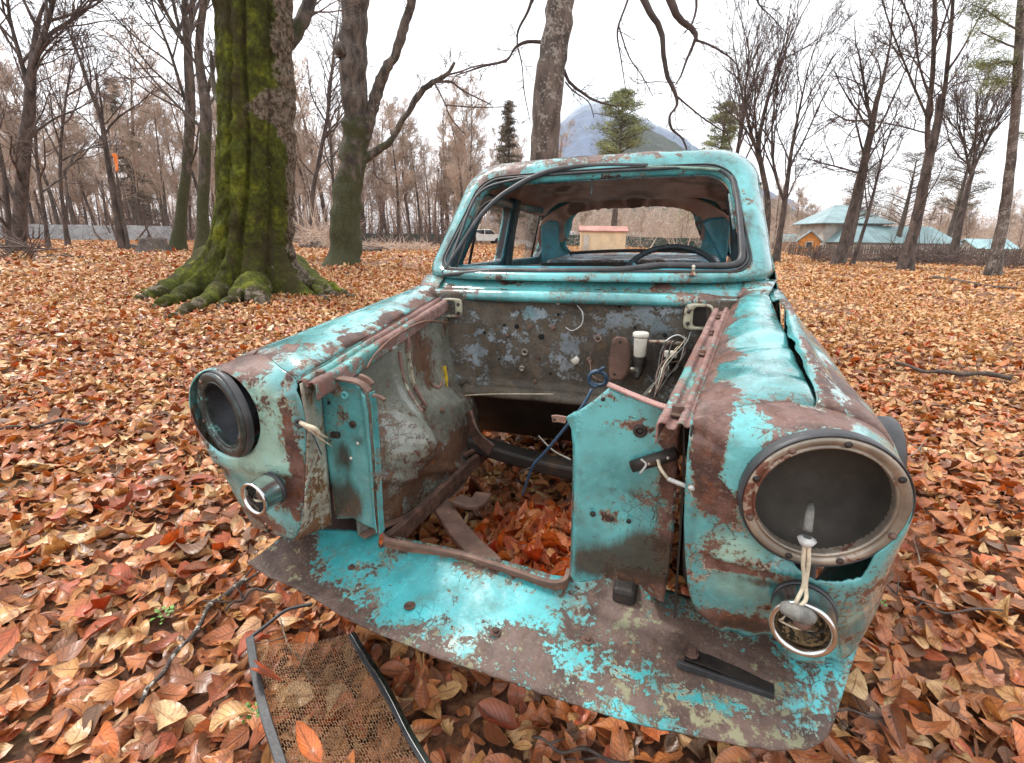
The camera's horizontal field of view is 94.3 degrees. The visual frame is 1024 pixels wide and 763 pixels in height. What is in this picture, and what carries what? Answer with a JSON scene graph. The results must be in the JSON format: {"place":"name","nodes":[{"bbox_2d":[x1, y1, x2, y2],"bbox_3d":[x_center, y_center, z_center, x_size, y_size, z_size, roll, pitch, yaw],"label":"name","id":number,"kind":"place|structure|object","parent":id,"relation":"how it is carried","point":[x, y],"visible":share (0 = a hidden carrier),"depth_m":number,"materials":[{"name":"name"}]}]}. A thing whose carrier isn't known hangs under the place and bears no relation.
{"place":"outdoors","nodes":[
{"label":"outdoors","id":0,"kind":"place"},
{"bbox_2d":[0,232,1023,762],"bbox_3d":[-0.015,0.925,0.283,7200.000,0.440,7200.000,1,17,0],"label":"ground","id":1,"kind":"structure","parent":0,"point":[20,742],"depth_m":1.45,"materials":[{"name":"soil"}]},
{"bbox_2d":[0,124,52,218],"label":"bare tree","id":2,"kind":"object","parent":1,"relation":"on","point":[36,200],"visible":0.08,"depth_m":48.88,"materials":[{"name":"brown plant"}]},
{"bbox_2d":[0,38,63,223],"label":"bare tree","id":3,"kind":"object","parent":1,"relation":"on","point":[8,139],"visible":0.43,"depth_m":32.72,"materials":[{"name":"brown plant"}]},
{"bbox_2d":[0,56,73,224],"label":"bare tree","id":4,"kind":"object","parent":1,"relation":"on","point":[48,147],"visible":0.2,"depth_m":37.55,"materials":[{"name":"brown plant"}]},
{"bbox_2d":[0,211,92,261],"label":"bush","id":5,"kind":"object","parent":1,"relation":"on","point":[32,249],"visible":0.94,"depth_m":12.42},
{"bbox_2d":[0,5,104,247],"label":"bare tree","id":6,"kind":"object","parent":1,"relation":"on","point":[42,201],"visible":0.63,"depth_m":18.95,"materials":[{"name":"brown plant"}]},
{"bbox_2d":[22,50,93,224],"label":"bare tree","id":7,"kind":"object","parent":1,"relation":"on","point":[78,134],"visible":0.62,"depth_m":44.96,"materials":[{"name":"brown plant"}]},
{"bbox_2d":[35,118,85,221],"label":"bare tree","id":8,"kind":"object","parent":1,"relation":"on","point":[54,177],"visible":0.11,"depth_m":53.29,"materials":[{"name":"brown plant"}]},
{"bbox_2d":[3,3,133,245],"bbox_3d":[-19.379,-11.177,21.175,5.716,10.330,3.448,10,19,27],"label":"bare tree","id":9,"kind":"object","parent":1,"relation":"on","point":[67,239],"visible":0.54,"depth_m":20.82,"materials":[{"name":"brown plant"}]},
{"bbox_2d":[41,104,108,224],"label":"bare tree","id":10,"kind":"object","parent":1,"relation":"on","point":[82,163],"visible":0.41,"depth_m":48.39,"materials":[{"name":"brown plant"}]},
{"bbox_2d":[0,0,166,251],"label":"bare tree","id":11,"kind":"object","parent":1,"relation":"on","point":[42,39],"visible":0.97,"depth_m":14.09,"materials":[{"name":"brown plant"}]},
{"bbox_2d":[0,223,172,241],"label":"metal fence","id":12,"kind":"object","parent":1,"relation":"on","point":[79,229],"visible":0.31,"depth_m":33.12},
{"bbox_2d":[79,112,110,224],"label":"bare tree","id":13,"kind":"object","parent":1,"relation":"on","point":[95,115],"visible":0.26,"depth_m":52.92,"materials":[{"name":"brown plant"}]},
{"bbox_2d":[82,76,138,218],"bbox_3d":[-29.384,-16.338,34.967,3.163,11.786,3.572,-7,19,-24],"label":"bare tree","id":14,"kind":"object","parent":1,"relation":"on","point":[111,134],"visible":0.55,"depth_m":34.46,"materials":[{"name":"brown plant"}]},
{"bbox_2d":[47,0,176,249],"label":"bare tree","id":15,"kind":"object","parent":1,"relation":"on","point":[122,237],"visible":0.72,"depth_m":18.09,"materials":[{"name":"brown plant"}]},
{"bbox_2d":[92,12,165,225],"bbox_3d":[-29.665,-19.473,37.618,5.436,16.291,4.690,-10,20,-31],"label":"bare tree","id":16,"kind":"object","parent":1,"relation":"on","point":[135,164],"visible":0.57,"depth_m":36.91,"materials":[{"name":"brown plant"}]},
{"bbox_2d":[95,78,172,225],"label":"bare tree","id":17,"kind":"object","parent":1,"relation":"on","point":[114,105],"visible":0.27,"depth_m":47.93,"materials":[{"name":"brown plant"}]},
{"bbox_2d":[126,88,177,225],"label":"bare tree","id":18,"kind":"object","parent":1,"relation":"on","point":[152,130],"visible":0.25,"depth_m":54.35,"materials":[{"name":"brown plant"}]},
{"bbox_2d":[88,0,216,251],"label":"bare tree","id":19,"kind":"object","parent":1,"relation":"on","point":[178,240],"visible":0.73,"depth_m":16.15,"materials":[{"name":"brown plant"}]},
{"bbox_2d":[134,237,171,253],"bbox_3d":[-12.391,-4.687,16.419,1.323,0.596,1.366,1,17,0],"label":"concrete block","id":20,"kind":"object","parent":1,"relation":"on","point":[151,244],"visible":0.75,"depth_m":16.07,"materials":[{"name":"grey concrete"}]},
{"bbox_2d":[130,81,181,225],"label":"bare tree","id":21,"kind":"object","parent":1,"relation":"on","point":[157,152],"visible":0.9,"depth_m":36.48,"materials":[{"name":"brown plant"}]},
{"bbox_2d":[139,58,198,193],"bbox_3d":[-27.485,-18.960,40.021,4.569,13.903,3.942,0,17,-4],"label":"bare tree","id":22,"kind":"object","parent":1,"relation":"on","point":[176,117],"visible":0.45,"depth_m":39.06,"materials":[{"name":"brown plant"}]},
{"bbox_2d":[149,102,197,239],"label":"bare tree","id":23,"kind":"object","parent":1,"relation":"on","point":[172,169],"visible":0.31,"depth_m":40.46,"materials":[{"name":"brown plant"}]},
{"bbox_2d":[81,0,296,253],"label":"bare tree","id":24,"kind":"object","parent":1,"relation":"on","point":[204,179],"visible":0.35,"depth_m":14.14,"materials":[{"name":"brown plant"}]},
{"bbox_2d":[166,124,212,235],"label":"bare tree","id":25,"kind":"object","parent":1,"relation":"on","point":[193,197],"visible":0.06,"depth_m":50.68,"materials":[{"name":"brown plant"}]},
{"bbox_2d":[182,70,216,197],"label":"bare tree","id":26,"kind":"object","parent":1,"relation":"on","point":[214,126],"visible":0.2,"depth_m":34.84,"materials":[{"name":"brown plant"}]},
{"bbox_2d":[0,140,455,246],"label":"undergrowth","id":27,"kind":"object","parent":1,"relation":"on","point":[379,232],"visible":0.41,"depth_m":33.56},
{"bbox_2d":[130,0,365,317],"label":"beech tree","id":28,"kind":"object","parent":1,"relation":"on","point":[247,252],"visible":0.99,"depth_m":7.76,"materials":[{"name":"green plant"}]},
{"bbox_2d":[0,112,507,235],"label":"woods","id":29,"kind":"object","parent":1,"relation":"on","point":[194,217],"visible":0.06,"depth_m":71.26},
{"bbox_2d":[292,49,335,225],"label":"bare tree","id":30,"kind":"object","parent":1,"relation":"on","point":[309,123],"visible":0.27,"depth_m":39.97,"materials":[{"name":"brown plant"}]},
{"bbox_2d":[293,66,336,230],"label":"bare tree","id":31,"kind":"object","parent":1,"relation":"on","point":[302,169],"visible":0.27,"depth_m":32.82,"materials":[{"name":"brown plant"}]},
{"bbox_2d":[293,189,362,247],"bbox_3d":[-9.941,-7.429,24.543,5.487,4.736,8.573,-10,20,-32],"label":"bush","id":32,"kind":"object","parent":1,"relation":"on","point":[318,235],"visible":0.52,"depth_m":23.16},
{"bbox_2d":[323,123,341,204],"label":"bare tree","id":33,"kind":"object","parent":1,"relation":"on","point":[334,160],"visible":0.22,"depth_m":51.93,"materials":[{"name":"brown plant"}]},
{"bbox_2d":[298,0,371,202],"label":"bare tree","id":34,"kind":"object","parent":1,"relation":"on","point":[330,143],"visible":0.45,"depth_m":26.09,"materials":[{"name":"brown plant"}]},
{"bbox_2d":[293,0,377,237],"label":"bare tree","id":35,"kind":"object","parent":1,"relation":"on","point":[325,132],"visible":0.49,"depth_m":23.04,"materials":[{"name":"brown plant"}]},
{"bbox_2d":[328,110,373,210],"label":"bare tree","id":36,"kind":"object","parent":1,"relation":"on","point":[337,145],"visible":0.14,"depth_m":43.28,"materials":[{"name":"brown plant"}]},
{"bbox_2d":[293,233,444,242],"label":"metal fence","id":37,"kind":"object","parent":1,"relation":"on","point":[405,236],"visible":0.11,"depth_m":42.62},
{"bbox_2d":[361,98,384,232],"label":"bare tree","id":38,"kind":"object","parent":1,"relation":"on","point":[366,186],"visible":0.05,"depth_m":49.32,"materials":[{"name":"brown plant"}]},
{"bbox_2d":[365,132,395,230],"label":"bare tree","id":39,"kind":"object","parent":1,"relation":"on","point":[375,141],"visible":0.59,"depth_m":48.16,"materials":[{"name":"brown plant"}]},
{"bbox_2d":[369,93,403,232],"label":"bare tree","id":40,"kind":"object","parent":1,"relation":"on","point":[382,128],"visible":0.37,"depth_m":49.11,"materials":[{"name":"brown plant"}]},
{"bbox_2d":[375,100,416,242],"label":"bare tree","id":41,"kind":"object","parent":1,"relation":"on","point":[397,157],"visible":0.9,"depth_m":40.41,"materials":[{"name":"brown plant"}]},
{"bbox_2d":[361,233,438,251],"bbox_3d":[-6.170,-7.421,25.971,4.832,1.470,8.943,-5,18,-18],"label":"brush pile","id":42,"kind":"object","parent":1,"relation":"on","point":[375,243],"visible":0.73,"depth_m":24.12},
{"bbox_2d":[381,88,422,232],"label":"bare tree","id":43,"kind":"object","parent":1,"relation":"on","point":[408,156],"visible":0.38,"depth_m":51.49,"materials":[{"name":"brown plant"}]},
{"bbox_2d":[401,117,435,232],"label":"bare tree","id":44,"kind":"object","parent":1,"relation":"on","point":[419,181],"visible":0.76,"depth_m":51.91,"materials":[{"name":"brown plant"}]},
{"bbox_2d":[322,0,523,266],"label":"beech tree","id":45,"kind":"object","parent":1,"relation":"on","point":[361,111],"visible":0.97,"depth_m":12.81,"materials":[{"name":"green plant"}]},
{"bbox_2d":[413,137,435,224],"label":"bare tree","id":46,"kind":"object","parent":1,"relation":"on","point":[422,157],"visible":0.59,"depth_m":58.38,"materials":[{"name":"brown plant"}]},
{"bbox_2d":[429,141,455,232],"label":"bare tree","id":47,"kind":"object","parent":1,"relation":"on","point":[442,159],"visible":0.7,"depth_m":50.67,"materials":[{"name":"brown plant"}]},
{"bbox_2d":[427,91,463,227],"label":"bare tree","id":48,"kind":"object","parent":1,"relation":"on","point":[441,130],"visible":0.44,"depth_m":52.98,"materials":[{"name":"brown plant"}]},
{"bbox_2d":[444,95,474,202],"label":"bare tree","id":49,"kind":"object","parent":1,"relation":"on","point":[458,180],"visible":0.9,"depth_m":35.49,"materials":[{"name":"brown plant"}]},
{"bbox_2d":[443,65,495,243],"bbox_3d":[-3.852,-18.428,39.321,4.592,14.128,4.279,10,19,28],"label":"bare tree","id":50,"kind":"object","parent":1,"relation":"on","point":[473,131],"visible":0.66,"depth_m":38.65,"materials":[{"name":"brown plant"}]},
{"bbox_2d":[471,229,498,243],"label":"parked car","id":51,"kind":"object","parent":1,"relation":"on","point":[490,235],"visible":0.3,"depth_m":43.37,"materials":[{"name":"metal"}]},
{"bbox_2d":[488,124,520,215],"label":"bare tree","id":52,"kind":"object","parent":1,"relation":"on","point":[494,132],"visible":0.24,"depth_m":48.73,"materials":[{"name":"brown plant"}]},
{"bbox_2d":[487,100,526,224],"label":"spruce tree","id":53,"kind":"object","parent":1,"relation":"on","point":[506,137],"visible":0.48,"depth_m":41.53,"materials":[{"name":"green plant"}]},
{"bbox_2d":[0,346,1023,762],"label":"fallen leaves","id":54,"kind":"object","parent":1,"relation":"on","point":[82,704],"depth_m":1.49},
{"bbox_2d":[0,415,93,429],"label":"fallen stick","id":55,"kind":"object","parent":54,"relation":"on","point":[79,421],"visible":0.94,"depth_m":2.81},
{"bbox_2d":[90,720,118,757],"bbox_3d":[-0.885,0.775,1.028,0.090,0.052,0.043,10,19,28],"label":"leaf","id":56,"kind":"object","parent":54,"relation":"on","point":[106,740],"visible":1,"depth_m":1.03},
{"bbox_2d":[209,700,255,731],"bbox_3d":[-0.638,0.764,1.082,0.095,0.048,0.052,1,17,0],"label":"leaf","id":57,"kind":"object","parent":54,"relation":"on","point":[227,711],"visible":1,"depth_m":1.08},
{"bbox_2d":[202,575,286,611],"bbox_3d":[-0.844,0.650,1.505,0.226,0.069,0.125,-10,20,-31],"label":"fallen stick","id":58,"kind":"object","parent":54,"relation":"on","point":[266,590],"visible":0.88,"depth_m":1.50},
{"bbox_2d":[246,602,431,762],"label":"screen","id":59,"kind":"object","parent":54,"relation":"on","point":[384,689],"visible":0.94,"depth_m":1.12,"materials":[{"name":"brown metal"}]},
{"bbox_2d":[250,660,282,680],"bbox_3d":[-0.612,0.706,1.160,0.080,0.089,0.055,8,19,23],"label":"leaf","id":60,"kind":"object","parent":59,"relation":"on","point":[262,669],"visible":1,"depth_m":1.15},
{"bbox_2d":[254,617,316,681],"bbox_3d":[-0.602,0.724,1.285,0.276,0.042,0.118,11,20,31],"label":"fallen stick","id":61,"kind":"object","parent":59,"relation":"on","point":[284,636],"visible":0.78,"depth_m":1.31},
{"bbox_2d":[295,720,322,762],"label":"leaf","id":62,"kind":"object","parent":59,"relation":"on","point":[309,744],"visible":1,"depth_m":0.98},
{"bbox_2d":[477,697,516,729],"bbox_3d":[-0.034,0.738,1.055,0.060,0.083,0.106,-7,19,-24],"label":"leaf","id":63,"kind":"object","parent":54,"relation":"on","point":[496,711],"visible":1,"depth_m":1.07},
{"bbox_2d":[507,683,525,705],"bbox_3d":[0.012,0.740,1.147,0.046,0.050,0.085,1,17,0],"label":"leaf","id":64,"kind":"object","parent":54,"relation":"on","point":[516,694],"visible":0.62,"depth_m":1.16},
{"bbox_2d":[532,730,629,762],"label":"fallen stick","id":65,"kind":"object","parent":54,"relation":"on","point":[590,750],"visible":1,"depth_m":1.05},
{"bbox_2d":[836,695,891,745],"bbox_3d":[0.774,0.793,1.132,0.250,0.043,0.173,1,17,0],"label":"fallen stick","id":66,"kind":"object","parent":54,"relation":"on","point":[862,714],"visible":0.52,"depth_m":1.13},
{"bbox_2d":[887,574,1003,613],"bbox_3d":[1.349,0.658,1.517,0.314,0.053,0.225,1,17,0],"label":"fallen stick","id":67,"kind":"object","parent":54,"relation":"on","point":[960,611],"visible":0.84,"depth_m":1.45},
{"bbox_2d":[0,265,1023,403],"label":"fallen leaves","id":68,"kind":"object","parent":1,"relation":"on","point":[949,315],"depth_m":6.01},
{"bbox_2d":[0,238,1023,303],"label":"fallen leaves","id":69,"kind":"object","parent":1,"relation":"on","point":[108,257],"depth_m":14.69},
{"bbox_2d":[458,493,571,575],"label":"fallen leaves","id":70,"kind":"object","parent":1,"relation":"on","point":[534,532],"visible":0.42,"depth_m":1.54,"materials":[{"name":"orange plant"}]},
{"bbox_2d":[189,149,915,750],"bbox_3d":[0.572,-0.388,2.651,1.558,1.503,4.066,5,17,19],"label":"rusty car","id":71,"kind":"object","parent":1,"relation":"on","point":[337,447],"visible":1,"depth_m":1.07,"materials":[{"name":"teal paint"}]},
{"bbox_2d":[558,117,576,157],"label":"bare tree","id":72,"kind":"object","parent":1,"relation":"on","point":[560,153],"visible":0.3,"depth_m":55.68,"materials":[{"name":"brown plant"}]},
{"bbox_2d":[578,226,628,250],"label":"shed","id":73,"kind":"structure","parent":1,"relation":"on","point":[601,237],"depth_m":29.88,"materials":[{"name":"beige"}]},
{"bbox_2d":[449,0,788,256],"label":"beech tree","id":74,"kind":"object","parent":1,"relation":"on","point":[551,72],"visible":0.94,"depth_m":7.62,"materials":[{"name":"grey plant"}]},
{"bbox_2d":[585,87,656,225],"bbox_3d":[8.989,-17.897,40.547,5.478,12.689,6.138,-14,23,-40],"label":"pine tree","id":75,"kind":"object","parent":1,"relation":"on","point":[624,99],"visible":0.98,"depth_m":39.17,"materials":[{"name":"green plant"}]},
{"bbox_2d":[443,204,800,251],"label":"undergrowth","id":76,"kind":"object","parent":1,"relation":"on","point":[522,237],"visible":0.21,"depth_m":47.53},
{"bbox_2d":[566,235,701,248],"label":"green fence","id":77,"kind":"object","parent":1,"relation":"on","point":[657,240],"visible":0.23,"depth_m":46.49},
{"bbox_2d":[699,100,745,150],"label":"pine tree","id":78,"kind":"object","parent":1,"relation":"on","point":[714,142],"visible":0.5,"depth_m":44.48,"materials":[{"name":"green plant"}]},
{"bbox_2d":[699,0,789,157],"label":"bare tree","id":79,"kind":"object","parent":1,"relation":"on","point":[739,143],"visible":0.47,"depth_m":25.38,"materials":[{"name":"brown plant"}]},
{"bbox_2d":[516,188,1023,244],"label":"woods","id":80,"kind":"object","parent":1,"relation":"on","point":[982,218],"visible":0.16,"depth_m":87.42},
{"bbox_2d":[770,177,789,249],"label":"bare tree","id":81,"kind":"object","parent":1,"relation":"on","point":[775,201],"visible":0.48,"depth_m":54.23,"materials":[{"name":"brown plant"}]},
{"bbox_2d":[702,0,862,239],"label":"bare tree","id":82,"kind":"object","parent":1,"relation":"on","point":[754,82],"visible":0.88,"depth_m":20.60,"materials":[{"name":"brown plant"}]},
{"bbox_2d":[716,0,863,261],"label":"bare tree","id":83,"kind":"object","parent":1,"relation":"on","point":[776,255],"visible":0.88,"depth_m":20.93,"materials":[{"name":"brown plant"}]},
{"bbox_2d":[788,180,807,228],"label":"bare tree","id":84,"kind":"object","parent":1,"relation":"on","point":[799,193],"visible":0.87,"depth_m":61.31,"materials":[{"name":"brown plant"}]},
{"bbox_2d":[796,193,815,230],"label":"bare tree","id":85,"kind":"object","parent":1,"relation":"on","point":[806,206],"visible":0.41,"depth_m":68.53,"materials":[{"name":"brown plant"}]},
{"bbox_2d":[795,230,822,252],"bbox_3d":[23.886,-11.219,38.277,1.900,1.800,2.600,10,19,27],"label":"cabin","id":86,"kind":"object","parent":1,"relation":"on","point":[809,237],"visible":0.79,"depth_m":37.28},
{"bbox_2d":[796,241,882,262],"bbox_3d":[17.819,-6.696,26.067,4.205,2.246,8.575,10,19,28],"label":"brush pile","id":87,"kind":"object","parent":1,"relation":"on","point":[823,258],"visible":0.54,"depth_m":24.89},
{"bbox_2d":[788,244,897,256],"bbox_3d":[22.933,-8.783,32.236,7.860,0.927,0.129,3,17,7],"label":"wooden fence","id":88,"kind":"object","parent":1,"relation":"on","point":[821,246],"visible":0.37,"depth_m":32.35,"materials":[{"name":"brown wood"}]},
{"bbox_2d":[834,147,893,252],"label":"tree","id":89,"kind":"object","parent":1,"relation":"on","point":[859,211],"visible":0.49,"depth_m":37.13,"materials":[{"name":"brown plant"}]},
{"bbox_2d":[784,0,946,264],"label":"bare tree","id":90,"kind":"object","parent":1,"relation":"on","point":[840,253],"visible":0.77,"depth_m":20.38,"materials":[{"name":"brown plant"}]},
{"bbox_2d":[791,205,961,255],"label":"house","id":91,"kind":"structure","parent":1,"relation":"on","point":[825,226],"depth_m":40.98,"materials":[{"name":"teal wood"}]},
{"bbox_2d":[843,75,925,264],"bbox_3d":[15.498,-8.802,20.291,2.317,7.838,2.736,1,17,0],"label":"bare tree","id":92,"kind":"object","parent":1,"relation":"on","point":[858,246],"visible":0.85,"depth_m":20.22,"materials":[{"name":"brown plant"}]},
{"bbox_2d":[883,184,903,225],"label":"bare tree","id":93,"kind":"object","parent":1,"relation":"on","point":[895,207],"visible":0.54,"depth_m":56.58,"materials":[{"name":"brown plant"}]},
{"bbox_2d":[789,218,1023,253],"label":"undergrowth","id":94,"kind":"object","parent":1,"relation":"on","point":[1016,241],"visible":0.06,"depth_m":50.97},
{"bbox_2d":[861,148,982,236],"bbox_3d":[32.653,-14.663,39.175,8.608,8.433,8.112,-8,19,-27],"label":"bare tree","id":95,"kind":"object","parent":1,"relation":"on","point":[903,217],"visible":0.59,"depth_m":38.71,"materials":[{"name":"brown plant"}]},
{"bbox_2d":[830,0,1023,271],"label":"bare tree","id":96,"kind":"object","parent":1,"relation":"on","point":[907,258],"visible":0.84,"depth_m":16.58,"materials":[{"name":"brown plant"}]},
{"bbox_2d":[860,226,1004,265],"bbox_3d":[22.796,-6.663,25.613,10.825,3.359,5.844,-10,20,-32],"label":"brush pile","id":97,"kind":"object","parent":1,"relation":"on","point":[938,256],"visible":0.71,"depth_m":24.14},
{"bbox_2d":[932,197,950,230],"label":"bare tree","id":98,"kind":"object","parent":1,"relation":"on","point":[942,217],"visible":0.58,"depth_m":63.98,"materials":[{"name":"brown plant"}]},
{"bbox_2d":[931,114,1006,236],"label":"bare tree","id":99,"kind":"object","parent":1,"relation":"on","point":[955,212],"visible":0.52,"depth_m":42.02,"materials":[{"name":"brown plant"}]},
{"bbox_2d":[917,57,1023,261],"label":"bare tree","id":100,"kind":"object","parent":1,"relation":"on","point":[964,112],"visible":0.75,"depth_m":24.05,"materials":[{"name":"brown plant"}]},
{"bbox_2d":[961,199,983,238],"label":"bare tree","id":101,"kind":"object","parent":1,"relation":"on","point":[973,224],"visible":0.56,"depth_m":50.66,"materials":[{"name":"brown plant"}]},
{"bbox_2d":[933,247,1023,259],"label":"wooden fence","id":102,"kind":"object","parent":1,"relation":"on","point":[1011,251],"visible":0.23,"depth_m":32.63,"materials":[{"name":"brown wood"}]},
{"bbox_2d":[947,0,1023,276],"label":"pine tree","id":103,"kind":"object","parent":1,"relation":"on","point":[994,263],"visible":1,"depth_m":14.80,"materials":[{"name":"brown wood"}]},
{"bbox_2d":[955,237,1023,268],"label":"brush pile","id":104,"kind":"object","parent":1,"relation":"on","point":[1014,259],"visible":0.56,"depth_m":22.78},
{"bbox_2d":[959,239,1020,255],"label":"cabin","id":105,"kind":"object","parent":1,"relation":"on","point":[980,243],"visible":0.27,"depth_m":41.49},
{"bbox_2d":[1008,189,1023,239],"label":"bare tree","id":106,"kind":"object","parent":1,"relation":"on","point":[1014,205],"visible":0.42,"depth_m":67.12,"materials":[{"name":"brown plant"}]},
{"bbox_2d":[0,0,1023,233],"label":"sky","id":107,"kind":"structure","parent":0,"point":[475,26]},
{"bbox_2d":[485,97,797,233],"bbox_3d":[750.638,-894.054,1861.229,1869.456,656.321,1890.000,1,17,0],"label":"snowy mountain","id":108,"kind":"structure","parent":0,"point":[581,140],"depth_m":2123.23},
{"bbox_2d":[572,123,1021,245],"bbox_3d":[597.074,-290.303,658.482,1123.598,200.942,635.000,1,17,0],"label":"forested hill","id":109,"kind":"structure","parent":0,"point":[659,142],"depth_m":731.33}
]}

